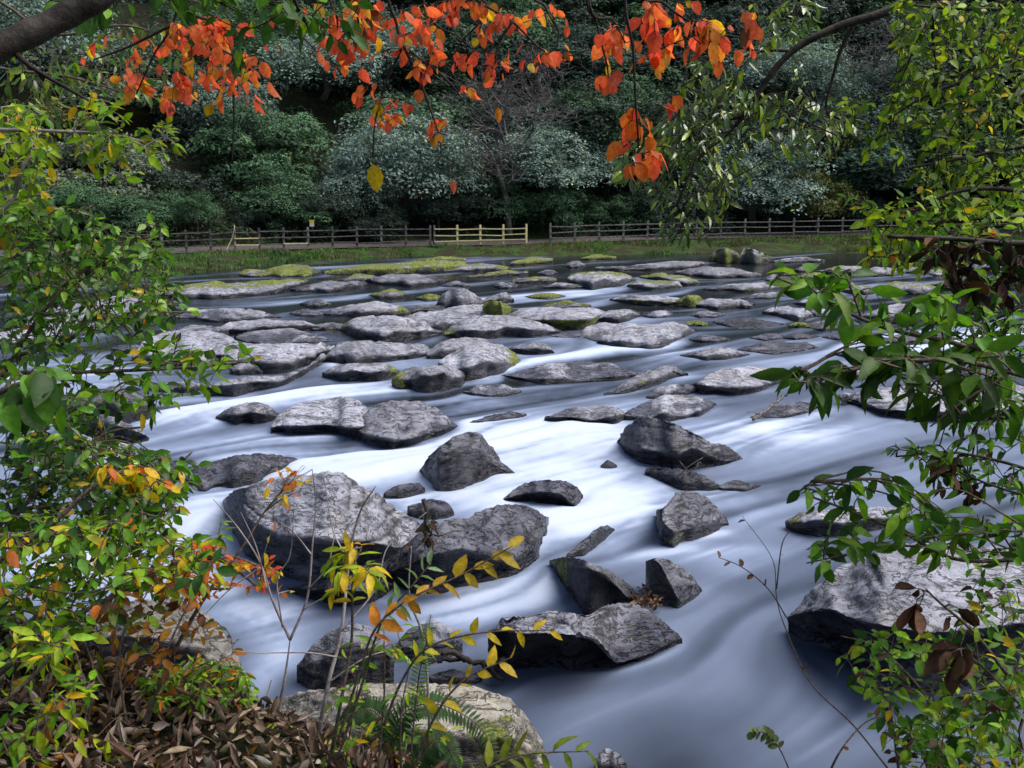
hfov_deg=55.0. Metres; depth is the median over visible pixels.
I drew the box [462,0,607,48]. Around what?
evergreen tree
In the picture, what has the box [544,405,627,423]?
river rock
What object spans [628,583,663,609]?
leaf drift
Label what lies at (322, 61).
autumn branch
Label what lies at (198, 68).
evergreen tree
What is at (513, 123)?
evergreen tree
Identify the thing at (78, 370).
broadleaf shrub
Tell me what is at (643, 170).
autumn branch
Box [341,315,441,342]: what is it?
river rock
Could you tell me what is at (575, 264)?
river rock
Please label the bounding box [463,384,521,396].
river rock
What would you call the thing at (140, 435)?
river rock
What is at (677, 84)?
evergreen tree
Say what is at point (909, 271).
river rock
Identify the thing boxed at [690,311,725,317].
river rock
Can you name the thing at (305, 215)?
evergreen tree
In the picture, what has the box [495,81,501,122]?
hanging leaf
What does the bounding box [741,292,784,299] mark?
river rock
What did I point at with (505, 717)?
river rock
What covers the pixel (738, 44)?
evergreen tree
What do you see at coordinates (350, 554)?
yellow sapling
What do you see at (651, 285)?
river rock
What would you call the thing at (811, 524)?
river rock
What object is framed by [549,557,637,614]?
river rock
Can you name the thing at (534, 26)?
evergreen tree
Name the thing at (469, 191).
evergreen tree
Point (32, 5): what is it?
evergreen tree
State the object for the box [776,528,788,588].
bare twig
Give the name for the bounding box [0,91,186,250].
slender branch
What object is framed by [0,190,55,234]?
evergreen tree
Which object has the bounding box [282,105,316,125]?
evergreen tree
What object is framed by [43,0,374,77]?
leafy branch
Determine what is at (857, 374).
river rock
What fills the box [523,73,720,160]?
evergreen tree
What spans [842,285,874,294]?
river rock
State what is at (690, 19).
evergreen tree
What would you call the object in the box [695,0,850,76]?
evergreen tree
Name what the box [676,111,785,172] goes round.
evergreen tree
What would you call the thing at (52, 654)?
leafy shrub
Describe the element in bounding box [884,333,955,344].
river rock
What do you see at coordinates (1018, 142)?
evergreen tree
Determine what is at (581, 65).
bare tree
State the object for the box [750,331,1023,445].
broadleaf branch
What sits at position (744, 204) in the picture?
evergreen tree
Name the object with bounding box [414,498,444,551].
ivy tuft
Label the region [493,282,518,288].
river rock
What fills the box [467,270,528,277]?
river rock
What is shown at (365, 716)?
fern frond
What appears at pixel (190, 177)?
evergreen tree
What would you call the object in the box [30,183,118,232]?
evergreen tree
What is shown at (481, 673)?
plant
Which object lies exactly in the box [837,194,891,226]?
evergreen tree
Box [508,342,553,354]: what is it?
river rock
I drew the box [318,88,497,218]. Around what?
evergreen tree
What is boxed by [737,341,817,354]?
river rock
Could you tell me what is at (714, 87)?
evergreen tree
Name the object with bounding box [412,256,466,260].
river rock
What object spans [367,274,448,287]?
river rock
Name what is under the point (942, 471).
withered branch
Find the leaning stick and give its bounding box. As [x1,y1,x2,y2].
[225,226,234,250]
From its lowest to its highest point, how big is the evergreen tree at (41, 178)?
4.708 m
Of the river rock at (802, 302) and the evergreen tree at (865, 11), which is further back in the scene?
the evergreen tree at (865, 11)
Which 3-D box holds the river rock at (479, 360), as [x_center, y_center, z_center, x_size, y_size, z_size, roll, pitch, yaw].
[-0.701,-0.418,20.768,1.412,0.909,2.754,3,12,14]
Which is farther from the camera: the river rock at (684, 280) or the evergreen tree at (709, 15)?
the evergreen tree at (709, 15)
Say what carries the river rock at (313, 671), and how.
on the river water
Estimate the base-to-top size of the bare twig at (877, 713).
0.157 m
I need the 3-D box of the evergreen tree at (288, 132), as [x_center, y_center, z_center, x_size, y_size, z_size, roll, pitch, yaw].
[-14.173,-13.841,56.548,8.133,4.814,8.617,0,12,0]
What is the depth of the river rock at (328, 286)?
34.78 m
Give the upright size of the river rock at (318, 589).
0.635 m
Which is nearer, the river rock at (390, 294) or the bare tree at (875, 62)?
the river rock at (390, 294)
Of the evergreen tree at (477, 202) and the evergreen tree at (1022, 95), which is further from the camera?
the evergreen tree at (1022, 95)
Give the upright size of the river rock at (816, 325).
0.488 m
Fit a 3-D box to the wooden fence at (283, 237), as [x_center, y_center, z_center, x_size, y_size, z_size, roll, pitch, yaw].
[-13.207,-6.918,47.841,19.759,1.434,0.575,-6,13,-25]
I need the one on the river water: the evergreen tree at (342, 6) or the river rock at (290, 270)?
the river rock at (290, 270)
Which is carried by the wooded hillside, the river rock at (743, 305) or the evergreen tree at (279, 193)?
the evergreen tree at (279, 193)
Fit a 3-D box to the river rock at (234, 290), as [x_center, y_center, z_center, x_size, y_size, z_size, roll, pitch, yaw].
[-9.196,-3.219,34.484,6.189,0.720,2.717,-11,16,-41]
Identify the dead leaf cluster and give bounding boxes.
[894,581,1008,675]
[924,640,1020,706]
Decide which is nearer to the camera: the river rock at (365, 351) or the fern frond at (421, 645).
the fern frond at (421, 645)
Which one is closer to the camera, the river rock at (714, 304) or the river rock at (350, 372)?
the river rock at (350, 372)
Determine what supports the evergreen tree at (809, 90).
on the wooded hillside
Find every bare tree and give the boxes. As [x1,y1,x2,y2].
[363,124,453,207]
[418,14,590,199]
[459,64,560,148]
[491,45,599,160]
[538,15,696,96]
[777,0,961,105]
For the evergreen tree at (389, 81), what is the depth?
64.53 m
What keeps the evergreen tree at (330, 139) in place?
on the wooded hillside
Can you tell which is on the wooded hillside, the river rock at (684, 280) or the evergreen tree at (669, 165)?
the evergreen tree at (669, 165)
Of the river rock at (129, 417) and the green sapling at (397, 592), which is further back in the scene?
the river rock at (129, 417)
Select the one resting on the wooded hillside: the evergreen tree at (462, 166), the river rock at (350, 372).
the evergreen tree at (462, 166)
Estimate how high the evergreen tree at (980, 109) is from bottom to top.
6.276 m
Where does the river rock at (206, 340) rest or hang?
on the river water
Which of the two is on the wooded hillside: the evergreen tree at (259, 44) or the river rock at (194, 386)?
the evergreen tree at (259, 44)
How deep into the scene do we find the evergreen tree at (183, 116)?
57.10 m
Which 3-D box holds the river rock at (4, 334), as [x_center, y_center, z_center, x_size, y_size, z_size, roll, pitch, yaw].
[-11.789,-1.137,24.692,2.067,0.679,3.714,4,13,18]
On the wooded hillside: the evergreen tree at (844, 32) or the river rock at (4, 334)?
the evergreen tree at (844, 32)
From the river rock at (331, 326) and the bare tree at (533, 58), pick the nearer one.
the river rock at (331, 326)
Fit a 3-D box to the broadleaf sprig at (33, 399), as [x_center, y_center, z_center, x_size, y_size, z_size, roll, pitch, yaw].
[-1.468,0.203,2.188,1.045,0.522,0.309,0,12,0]
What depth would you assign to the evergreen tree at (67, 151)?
51.26 m
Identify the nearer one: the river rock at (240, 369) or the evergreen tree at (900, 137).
the river rock at (240, 369)
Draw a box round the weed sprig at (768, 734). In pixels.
[746,725,788,767]
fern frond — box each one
[338,694,399,748]
[379,689,504,767]
[403,728,462,767]
[404,615,434,767]
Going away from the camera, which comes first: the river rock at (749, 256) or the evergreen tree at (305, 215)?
the river rock at (749, 256)
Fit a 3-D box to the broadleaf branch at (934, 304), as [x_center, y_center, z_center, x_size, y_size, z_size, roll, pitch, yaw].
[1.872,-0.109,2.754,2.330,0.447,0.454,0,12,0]
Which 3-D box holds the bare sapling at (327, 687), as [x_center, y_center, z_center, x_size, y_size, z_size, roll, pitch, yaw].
[-0.585,0.738,3.165,0.639,0.873,0.124,-2,12,-8]
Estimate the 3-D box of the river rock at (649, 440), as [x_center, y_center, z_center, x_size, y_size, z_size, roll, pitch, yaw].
[2.242,0.979,13.872,1.913,1.043,1.200,5,13,22]
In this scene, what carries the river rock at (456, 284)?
on the river water
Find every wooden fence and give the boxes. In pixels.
[15,225,430,251]
[433,224,527,246]
[549,217,1021,241]
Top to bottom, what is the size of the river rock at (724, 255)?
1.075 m
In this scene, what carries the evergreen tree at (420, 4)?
on the wooded hillside
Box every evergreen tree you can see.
[0,0,133,84]
[0,97,111,154]
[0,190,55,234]
[1,172,112,233]
[25,125,169,200]
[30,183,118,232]
[50,36,223,112]
[78,191,147,232]
[99,191,188,236]
[118,162,241,214]
[121,0,144,3]
[125,55,231,108]
[137,1,297,70]
[148,65,282,149]
[149,0,284,19]
[159,188,225,238]
[185,100,337,183]
[206,28,292,76]
[224,203,279,230]
[225,161,331,220]
[226,0,373,43]
[236,143,300,161]
[252,29,389,101]
[257,199,339,238]
[273,29,437,95]
[274,77,320,93]
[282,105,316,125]
[285,184,364,237]
[296,133,343,149]
[297,162,405,217]
[311,0,422,32]
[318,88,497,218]
[319,4,461,88]
[333,91,474,147]
[342,208,408,241]
[351,82,404,102]
[353,195,417,226]
[376,123,485,174]
[379,9,485,81]
[381,3,509,98]
[382,79,511,146]
[397,0,474,17]
[398,0,549,38]
[402,191,472,231]
[420,69,504,118]
[429,188,501,223]
[433,0,574,87]
[434,175,532,212]
[438,135,507,186]
[455,30,591,102]
[460,0,628,18]
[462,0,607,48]
[466,178,538,225]
[468,28,525,67]
[474,121,632,213]
[477,92,617,174]
[484,58,596,123]
[485,116,601,183]
[516,185,588,229]
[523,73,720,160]
[535,3,682,70]
[543,85,666,195]
[548,0,700,35]
[558,50,694,96]
[569,194,639,227]
[581,155,675,195]
[589,62,692,119]
[600,0,770,70]
[602,191,679,230]
[620,180,736,237]
[622,145,736,199]
[624,142,696,177]
[631,24,759,92]
[635,15,741,77]
[649,75,797,144]
[660,74,789,121]
[664,198,716,225]
[674,128,838,225]
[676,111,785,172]
[692,89,844,170]
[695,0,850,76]
[702,25,870,121]
[704,13,840,84]
[715,25,866,102]
[717,186,769,215]
[734,0,952,14]
[755,198,813,226]
[771,120,882,183]
[775,167,867,232]
[775,177,861,222]
[777,85,854,122]
[782,0,930,61]
[791,81,927,165]
[816,18,905,85]
[820,46,897,107]
[822,73,943,140]
[823,133,928,217]
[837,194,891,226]
[842,0,989,68]
[848,42,979,160]
[863,88,1023,206]
[881,188,960,224]
[883,19,1005,88]
[893,10,1023,97]
[906,5,1015,41]
[911,88,1023,175]
[913,74,1014,125]
[920,138,1015,227]
[929,195,984,225]
[952,0,1023,27]
[963,99,1023,161]
[972,11,1020,53]
[986,137,1023,185]
[988,193,1023,215]
[999,78,1023,129]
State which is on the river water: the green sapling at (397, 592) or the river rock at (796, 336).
the river rock at (796, 336)
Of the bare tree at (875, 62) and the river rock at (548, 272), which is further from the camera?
the bare tree at (875, 62)
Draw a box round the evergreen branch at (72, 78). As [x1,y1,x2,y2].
[0,0,195,168]
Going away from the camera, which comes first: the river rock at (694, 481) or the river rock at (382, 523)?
the river rock at (382, 523)
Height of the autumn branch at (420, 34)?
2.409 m
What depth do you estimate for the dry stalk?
2.80 m
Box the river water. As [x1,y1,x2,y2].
[0,252,1023,767]
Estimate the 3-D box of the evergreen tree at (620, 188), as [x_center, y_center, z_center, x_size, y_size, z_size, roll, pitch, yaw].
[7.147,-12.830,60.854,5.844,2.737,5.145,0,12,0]
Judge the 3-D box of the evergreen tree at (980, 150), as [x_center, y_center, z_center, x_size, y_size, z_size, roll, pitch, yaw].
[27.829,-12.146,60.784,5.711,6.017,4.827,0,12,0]
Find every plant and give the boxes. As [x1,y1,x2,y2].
[414,645,516,767]
[484,730,597,767]
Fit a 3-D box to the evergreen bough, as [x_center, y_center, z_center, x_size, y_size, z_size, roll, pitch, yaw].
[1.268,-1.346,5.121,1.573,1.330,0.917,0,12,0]
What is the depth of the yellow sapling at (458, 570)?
2.63 m
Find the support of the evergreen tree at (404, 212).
on the wooded hillside
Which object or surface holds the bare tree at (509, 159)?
on the wooded hillside
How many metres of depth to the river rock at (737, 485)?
12.76 m
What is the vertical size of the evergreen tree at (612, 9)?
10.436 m
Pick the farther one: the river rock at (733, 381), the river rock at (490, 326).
the river rock at (490, 326)
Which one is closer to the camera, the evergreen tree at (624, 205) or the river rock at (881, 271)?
the river rock at (881, 271)
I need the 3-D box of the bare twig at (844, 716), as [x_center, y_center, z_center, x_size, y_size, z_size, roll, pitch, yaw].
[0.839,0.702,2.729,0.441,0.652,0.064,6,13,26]
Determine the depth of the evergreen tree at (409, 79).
68.07 m
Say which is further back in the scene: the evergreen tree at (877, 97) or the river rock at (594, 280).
the evergreen tree at (877, 97)
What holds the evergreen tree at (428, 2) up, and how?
on the wooded hillside
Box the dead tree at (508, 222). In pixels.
[461,128,524,233]
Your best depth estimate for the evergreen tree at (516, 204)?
56.29 m
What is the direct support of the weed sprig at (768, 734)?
on the bank
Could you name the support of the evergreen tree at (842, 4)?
on the wooded hillside
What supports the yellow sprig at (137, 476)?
on the bank
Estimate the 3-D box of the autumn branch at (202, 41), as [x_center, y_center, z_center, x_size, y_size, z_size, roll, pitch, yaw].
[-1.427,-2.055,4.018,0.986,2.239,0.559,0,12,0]
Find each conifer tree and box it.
[524,20,648,91]
[784,112,933,222]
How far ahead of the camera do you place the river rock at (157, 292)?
33.65 m
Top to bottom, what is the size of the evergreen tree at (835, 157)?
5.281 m
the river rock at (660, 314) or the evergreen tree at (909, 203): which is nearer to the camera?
the river rock at (660, 314)
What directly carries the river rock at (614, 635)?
on the river water
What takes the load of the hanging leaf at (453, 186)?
hanging from the autumn branch at (420, 34)
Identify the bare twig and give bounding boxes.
[717,551,786,617]
[738,516,887,767]
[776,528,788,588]
[830,709,879,767]
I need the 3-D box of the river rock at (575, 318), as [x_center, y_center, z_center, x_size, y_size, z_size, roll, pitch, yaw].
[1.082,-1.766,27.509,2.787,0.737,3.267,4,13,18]
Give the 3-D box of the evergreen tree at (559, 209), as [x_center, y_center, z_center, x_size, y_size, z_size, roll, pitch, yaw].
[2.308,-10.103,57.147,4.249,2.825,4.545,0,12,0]
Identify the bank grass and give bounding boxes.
[0,231,1023,282]
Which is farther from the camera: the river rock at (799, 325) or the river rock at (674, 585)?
the river rock at (799, 325)
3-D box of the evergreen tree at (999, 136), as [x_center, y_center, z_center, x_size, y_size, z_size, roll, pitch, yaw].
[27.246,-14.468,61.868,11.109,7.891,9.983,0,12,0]
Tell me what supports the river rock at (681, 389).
on the river water
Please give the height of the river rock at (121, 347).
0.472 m
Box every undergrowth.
[0,0,1022,249]
[132,654,260,727]
[298,623,474,767]
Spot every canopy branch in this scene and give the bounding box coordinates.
[836,0,1023,222]
[837,186,1023,280]
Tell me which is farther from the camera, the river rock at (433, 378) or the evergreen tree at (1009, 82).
the evergreen tree at (1009, 82)
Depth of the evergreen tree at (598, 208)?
58.09 m
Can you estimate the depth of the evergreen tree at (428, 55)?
66.25 m
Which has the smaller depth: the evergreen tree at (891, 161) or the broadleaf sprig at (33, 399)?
the broadleaf sprig at (33, 399)
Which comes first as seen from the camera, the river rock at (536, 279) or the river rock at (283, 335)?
the river rock at (283, 335)
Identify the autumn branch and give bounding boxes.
[80,0,281,161]
[269,0,340,71]
[327,0,464,157]
[367,0,588,127]
[422,0,572,100]
[586,0,763,101]
[606,0,683,183]
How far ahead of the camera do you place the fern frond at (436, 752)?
2.77 m
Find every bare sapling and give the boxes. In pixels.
[205,469,350,718]
[230,478,426,743]
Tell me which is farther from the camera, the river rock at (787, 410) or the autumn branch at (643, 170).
the river rock at (787, 410)
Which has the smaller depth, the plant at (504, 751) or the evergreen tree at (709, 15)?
the plant at (504, 751)
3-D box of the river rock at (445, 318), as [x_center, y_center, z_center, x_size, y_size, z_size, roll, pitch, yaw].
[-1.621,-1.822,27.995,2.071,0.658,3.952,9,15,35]
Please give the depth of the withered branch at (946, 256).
2.97 m
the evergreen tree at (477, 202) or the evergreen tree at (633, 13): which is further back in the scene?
the evergreen tree at (633, 13)
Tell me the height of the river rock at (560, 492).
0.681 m
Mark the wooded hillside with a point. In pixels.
(418, 228)
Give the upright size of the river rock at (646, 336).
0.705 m
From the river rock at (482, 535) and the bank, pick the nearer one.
the bank
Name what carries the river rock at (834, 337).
on the river water
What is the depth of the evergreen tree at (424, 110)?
60.03 m
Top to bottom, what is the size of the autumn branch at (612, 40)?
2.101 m
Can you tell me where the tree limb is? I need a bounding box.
[0,0,116,100]
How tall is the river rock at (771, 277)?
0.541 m
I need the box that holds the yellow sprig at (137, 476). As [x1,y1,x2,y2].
[0,461,179,562]
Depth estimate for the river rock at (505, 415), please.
16.41 m
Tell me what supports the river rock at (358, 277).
on the river water
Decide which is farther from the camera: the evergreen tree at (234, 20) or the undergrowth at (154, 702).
the evergreen tree at (234, 20)
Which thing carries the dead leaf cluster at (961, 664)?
hanging from the leafy shrub at (995, 723)
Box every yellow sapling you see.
[169,465,312,658]
[320,530,391,767]
[336,536,523,744]
[383,617,561,725]
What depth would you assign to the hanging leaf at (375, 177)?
4.51 m
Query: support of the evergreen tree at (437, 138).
on the wooded hillside
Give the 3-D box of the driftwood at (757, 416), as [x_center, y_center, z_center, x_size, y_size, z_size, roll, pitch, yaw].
[4.164,0.391,16.149,0.199,0.345,1.543,11,16,41]
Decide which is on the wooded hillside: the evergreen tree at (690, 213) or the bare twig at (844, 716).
the evergreen tree at (690, 213)
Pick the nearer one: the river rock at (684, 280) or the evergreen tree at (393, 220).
the river rock at (684, 280)
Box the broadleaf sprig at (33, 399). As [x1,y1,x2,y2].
[0,361,74,437]
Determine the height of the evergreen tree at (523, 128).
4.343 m
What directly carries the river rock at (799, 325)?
on the river water
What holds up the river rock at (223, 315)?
on the river water
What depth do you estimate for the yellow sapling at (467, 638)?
2.71 m
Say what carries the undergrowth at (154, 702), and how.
on the bank
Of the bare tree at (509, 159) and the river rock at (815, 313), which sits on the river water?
the river rock at (815, 313)
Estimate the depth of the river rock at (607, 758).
6.68 m
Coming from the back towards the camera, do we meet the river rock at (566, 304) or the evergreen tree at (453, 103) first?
the evergreen tree at (453, 103)
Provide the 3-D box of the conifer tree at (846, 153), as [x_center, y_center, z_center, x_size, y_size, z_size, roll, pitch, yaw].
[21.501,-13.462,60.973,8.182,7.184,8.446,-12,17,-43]
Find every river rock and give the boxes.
[0,322,104,348]
[9,296,171,328]
[38,434,137,478]
[65,415,148,443]
[73,386,154,423]
[74,599,261,711]
[111,345,139,350]
[124,280,223,298]
[132,330,237,370]
[149,381,204,392]
[160,325,228,334]
[162,278,308,299]
[175,308,281,322]
[178,453,297,491]
[204,353,326,396]
[212,342,334,373]
[215,402,278,424]
[221,319,320,334]
[223,471,422,581]
[229,362,263,375]
[231,328,333,343]
[237,269,270,276]
[265,264,320,277]
[270,683,551,767]
[271,396,367,436]
[288,577,393,606]
[289,309,324,316]
[290,281,367,292]
[297,623,393,689]
[300,299,330,307]
[311,322,342,330]
[322,260,467,274]
[322,363,399,381]
[323,301,410,317]
[324,340,429,363]
[336,274,375,281]
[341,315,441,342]
[352,400,456,448]
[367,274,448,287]
[369,289,408,298]
[376,504,548,593]
[383,483,424,498]
[391,365,465,392]
[395,620,462,664]
[405,304,488,328]
[406,304,445,312]
[407,499,453,519]
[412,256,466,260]
[416,294,439,301]
[420,431,514,491]
[426,337,499,358]
[429,669,481,684]
[436,288,484,307]
[438,342,520,380]
[441,281,469,286]
[442,263,511,272]
[444,315,560,338]
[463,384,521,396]
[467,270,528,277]
[469,411,526,422]
[482,299,513,314]
[483,292,513,303]
[488,603,681,670]
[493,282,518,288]
[503,361,642,384]
[503,479,582,505]
[507,306,608,329]
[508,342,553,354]
[510,257,552,264]
[511,276,556,282]
[525,293,565,299]
[537,270,557,275]
[542,300,590,307]
[543,282,583,288]
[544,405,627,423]
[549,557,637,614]
[550,332,580,337]
[562,261,585,267]
[566,525,614,557]
[567,271,636,289]
[579,321,697,348]
[581,254,615,259]
[594,261,710,270]
[594,748,626,767]
[598,309,643,323]
[600,460,616,468]
[604,365,687,395]
[609,294,679,305]
[617,416,742,469]
[624,394,716,421]
[627,280,681,290]
[639,273,698,285]
[642,310,675,317]
[645,467,718,490]
[646,384,696,398]
[646,558,701,608]
[655,490,728,547]
[675,266,760,278]
[675,295,702,307]
[680,347,749,360]
[683,320,708,325]
[689,335,729,342]
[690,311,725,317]
[692,366,780,394]
[696,298,754,309]
[703,282,782,291]
[709,248,739,263]
[712,318,786,328]
[719,480,760,491]
[737,301,752,308]
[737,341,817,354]
[738,248,773,264]
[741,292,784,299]
[750,333,782,340]
[750,401,816,418]
[761,274,791,281]
[762,305,813,321]
[773,257,824,262]
[783,333,820,339]
[785,506,909,536]
[787,541,1023,691]
[789,322,811,327]
[793,267,805,271]
[793,299,807,305]
[799,272,825,278]
[808,318,859,330]
[810,309,829,316]
[816,265,861,275]
[822,333,840,340]
[838,383,1023,420]
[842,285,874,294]
[855,370,866,379]
[862,303,962,325]
[870,267,905,276]
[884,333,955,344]
[886,281,935,294]
[902,367,991,379]
[904,267,932,273]
[927,268,941,275]
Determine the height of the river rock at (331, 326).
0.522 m
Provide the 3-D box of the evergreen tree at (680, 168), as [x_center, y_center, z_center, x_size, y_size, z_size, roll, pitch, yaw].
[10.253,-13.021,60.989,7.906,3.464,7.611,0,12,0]
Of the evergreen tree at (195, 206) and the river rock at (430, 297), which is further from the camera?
the evergreen tree at (195, 206)
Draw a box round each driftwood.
[437,649,506,680]
[747,394,787,420]
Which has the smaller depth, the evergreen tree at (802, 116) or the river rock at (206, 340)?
the river rock at (206, 340)
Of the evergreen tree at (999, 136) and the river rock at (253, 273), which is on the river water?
the river rock at (253, 273)
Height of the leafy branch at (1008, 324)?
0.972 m
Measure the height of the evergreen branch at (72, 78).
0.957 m
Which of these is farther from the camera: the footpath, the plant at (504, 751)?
the footpath
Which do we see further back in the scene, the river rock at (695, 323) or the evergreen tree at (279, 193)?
the evergreen tree at (279, 193)
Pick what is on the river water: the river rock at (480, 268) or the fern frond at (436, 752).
the river rock at (480, 268)
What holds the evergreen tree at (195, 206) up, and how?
on the wooded hillside
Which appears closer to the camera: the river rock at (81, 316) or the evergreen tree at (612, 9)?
the river rock at (81, 316)
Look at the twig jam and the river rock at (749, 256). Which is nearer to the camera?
the twig jam
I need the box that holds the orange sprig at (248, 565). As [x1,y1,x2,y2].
[76,541,282,649]
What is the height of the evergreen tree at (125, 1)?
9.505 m
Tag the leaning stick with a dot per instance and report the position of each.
(230, 240)
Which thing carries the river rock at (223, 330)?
on the river water
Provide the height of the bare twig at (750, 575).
0.196 m
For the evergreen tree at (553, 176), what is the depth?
56.21 m
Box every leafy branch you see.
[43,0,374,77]
[786,466,1023,583]
[878,264,1023,508]
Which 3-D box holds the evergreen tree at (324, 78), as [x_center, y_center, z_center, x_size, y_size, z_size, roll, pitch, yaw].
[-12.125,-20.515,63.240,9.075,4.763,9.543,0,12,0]
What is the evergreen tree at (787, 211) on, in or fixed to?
on the wooded hillside
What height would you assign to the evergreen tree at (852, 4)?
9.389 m
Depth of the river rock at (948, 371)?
19.82 m
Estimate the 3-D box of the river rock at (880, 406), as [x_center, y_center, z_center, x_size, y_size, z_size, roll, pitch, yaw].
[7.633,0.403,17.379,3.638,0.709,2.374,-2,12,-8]
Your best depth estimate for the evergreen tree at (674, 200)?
57.29 m
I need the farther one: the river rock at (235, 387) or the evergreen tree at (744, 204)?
the evergreen tree at (744, 204)
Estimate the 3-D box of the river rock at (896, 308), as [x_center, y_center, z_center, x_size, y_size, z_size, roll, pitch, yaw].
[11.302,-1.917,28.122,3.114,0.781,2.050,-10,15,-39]
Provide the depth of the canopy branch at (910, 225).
3.78 m
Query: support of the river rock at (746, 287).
on the river water
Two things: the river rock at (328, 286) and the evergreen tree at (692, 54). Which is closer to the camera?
the river rock at (328, 286)
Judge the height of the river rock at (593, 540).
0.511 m
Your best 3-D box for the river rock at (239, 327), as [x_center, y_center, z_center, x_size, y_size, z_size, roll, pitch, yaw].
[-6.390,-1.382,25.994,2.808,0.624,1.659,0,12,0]
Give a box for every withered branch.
[887,234,1023,310]
[925,456,1021,514]
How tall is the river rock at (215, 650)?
1.084 m
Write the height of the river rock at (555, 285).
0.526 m
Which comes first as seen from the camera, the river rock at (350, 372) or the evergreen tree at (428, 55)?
the river rock at (350, 372)
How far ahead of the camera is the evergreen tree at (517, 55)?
66.03 m
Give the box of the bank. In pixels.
[0,628,364,767]
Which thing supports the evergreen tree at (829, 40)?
on the wooded hillside
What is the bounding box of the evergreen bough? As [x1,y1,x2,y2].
[609,0,915,253]
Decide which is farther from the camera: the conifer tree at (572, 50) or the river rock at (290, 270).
the conifer tree at (572, 50)
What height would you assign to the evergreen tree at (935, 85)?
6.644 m
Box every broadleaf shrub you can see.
[0,193,199,379]
[0,331,261,430]
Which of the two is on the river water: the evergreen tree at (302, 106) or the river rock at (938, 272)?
the river rock at (938, 272)
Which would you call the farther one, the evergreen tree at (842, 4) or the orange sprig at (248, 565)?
the evergreen tree at (842, 4)
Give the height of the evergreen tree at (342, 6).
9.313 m
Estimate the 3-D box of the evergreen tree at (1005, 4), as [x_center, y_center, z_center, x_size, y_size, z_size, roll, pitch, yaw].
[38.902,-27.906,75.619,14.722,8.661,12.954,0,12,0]
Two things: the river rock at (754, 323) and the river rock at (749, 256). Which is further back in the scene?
the river rock at (749, 256)
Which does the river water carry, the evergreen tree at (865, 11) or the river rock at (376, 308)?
the river rock at (376, 308)
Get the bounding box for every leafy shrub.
[0,373,213,562]
[0,499,238,681]
[0,616,101,767]
[836,563,1023,767]
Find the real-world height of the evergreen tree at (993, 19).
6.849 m
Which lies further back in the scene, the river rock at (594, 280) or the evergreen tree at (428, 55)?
the evergreen tree at (428, 55)
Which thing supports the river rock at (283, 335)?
on the river water
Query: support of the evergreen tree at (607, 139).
on the wooded hillside
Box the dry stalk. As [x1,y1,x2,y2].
[404,545,430,726]
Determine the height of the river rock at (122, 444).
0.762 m
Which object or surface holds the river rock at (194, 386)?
on the river water
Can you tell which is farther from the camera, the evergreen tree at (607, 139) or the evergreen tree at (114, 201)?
the evergreen tree at (607, 139)
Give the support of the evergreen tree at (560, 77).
on the wooded hillside
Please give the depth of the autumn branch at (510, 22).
4.54 m
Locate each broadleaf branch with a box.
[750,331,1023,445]
[765,261,1023,364]
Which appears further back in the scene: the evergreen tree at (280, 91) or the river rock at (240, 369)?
the evergreen tree at (280, 91)
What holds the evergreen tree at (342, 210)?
on the wooded hillside
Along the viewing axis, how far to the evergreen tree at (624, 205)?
57.64 m
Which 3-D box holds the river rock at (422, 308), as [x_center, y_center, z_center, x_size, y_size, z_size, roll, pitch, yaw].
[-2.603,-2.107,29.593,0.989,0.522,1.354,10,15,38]
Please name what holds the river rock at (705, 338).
on the river water
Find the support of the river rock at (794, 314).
on the river water
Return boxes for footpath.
[0,230,1023,255]
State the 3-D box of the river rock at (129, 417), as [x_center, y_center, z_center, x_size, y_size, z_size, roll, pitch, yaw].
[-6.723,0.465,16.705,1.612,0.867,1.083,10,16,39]
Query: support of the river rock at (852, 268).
on the river water
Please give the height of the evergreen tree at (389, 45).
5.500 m
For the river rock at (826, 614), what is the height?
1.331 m
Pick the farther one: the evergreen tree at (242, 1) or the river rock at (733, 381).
the evergreen tree at (242, 1)
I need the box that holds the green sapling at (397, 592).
[335,549,442,759]
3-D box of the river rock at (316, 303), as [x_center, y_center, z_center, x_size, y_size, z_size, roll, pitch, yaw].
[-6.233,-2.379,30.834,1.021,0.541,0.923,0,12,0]
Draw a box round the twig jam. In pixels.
[678,457,703,478]
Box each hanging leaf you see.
[367,139,383,191]
[450,157,456,193]
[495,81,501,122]
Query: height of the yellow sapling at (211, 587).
0.690 m
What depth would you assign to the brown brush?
3.21 m
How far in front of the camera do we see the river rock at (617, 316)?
27.40 m
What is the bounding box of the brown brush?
[78,546,247,734]
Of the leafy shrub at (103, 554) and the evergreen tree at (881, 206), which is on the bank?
the leafy shrub at (103, 554)
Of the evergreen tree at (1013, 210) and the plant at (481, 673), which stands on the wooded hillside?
the evergreen tree at (1013, 210)
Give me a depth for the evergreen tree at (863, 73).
67.60 m
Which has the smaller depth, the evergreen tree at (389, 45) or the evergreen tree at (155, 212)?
the evergreen tree at (155, 212)
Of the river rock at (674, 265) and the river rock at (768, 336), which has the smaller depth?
the river rock at (768, 336)
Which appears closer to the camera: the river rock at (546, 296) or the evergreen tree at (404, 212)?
the river rock at (546, 296)
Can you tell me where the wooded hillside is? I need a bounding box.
[0,0,1022,284]
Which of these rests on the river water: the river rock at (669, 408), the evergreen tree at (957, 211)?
the river rock at (669, 408)
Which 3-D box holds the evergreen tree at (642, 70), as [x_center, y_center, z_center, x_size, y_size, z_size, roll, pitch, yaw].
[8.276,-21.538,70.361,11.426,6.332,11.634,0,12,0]

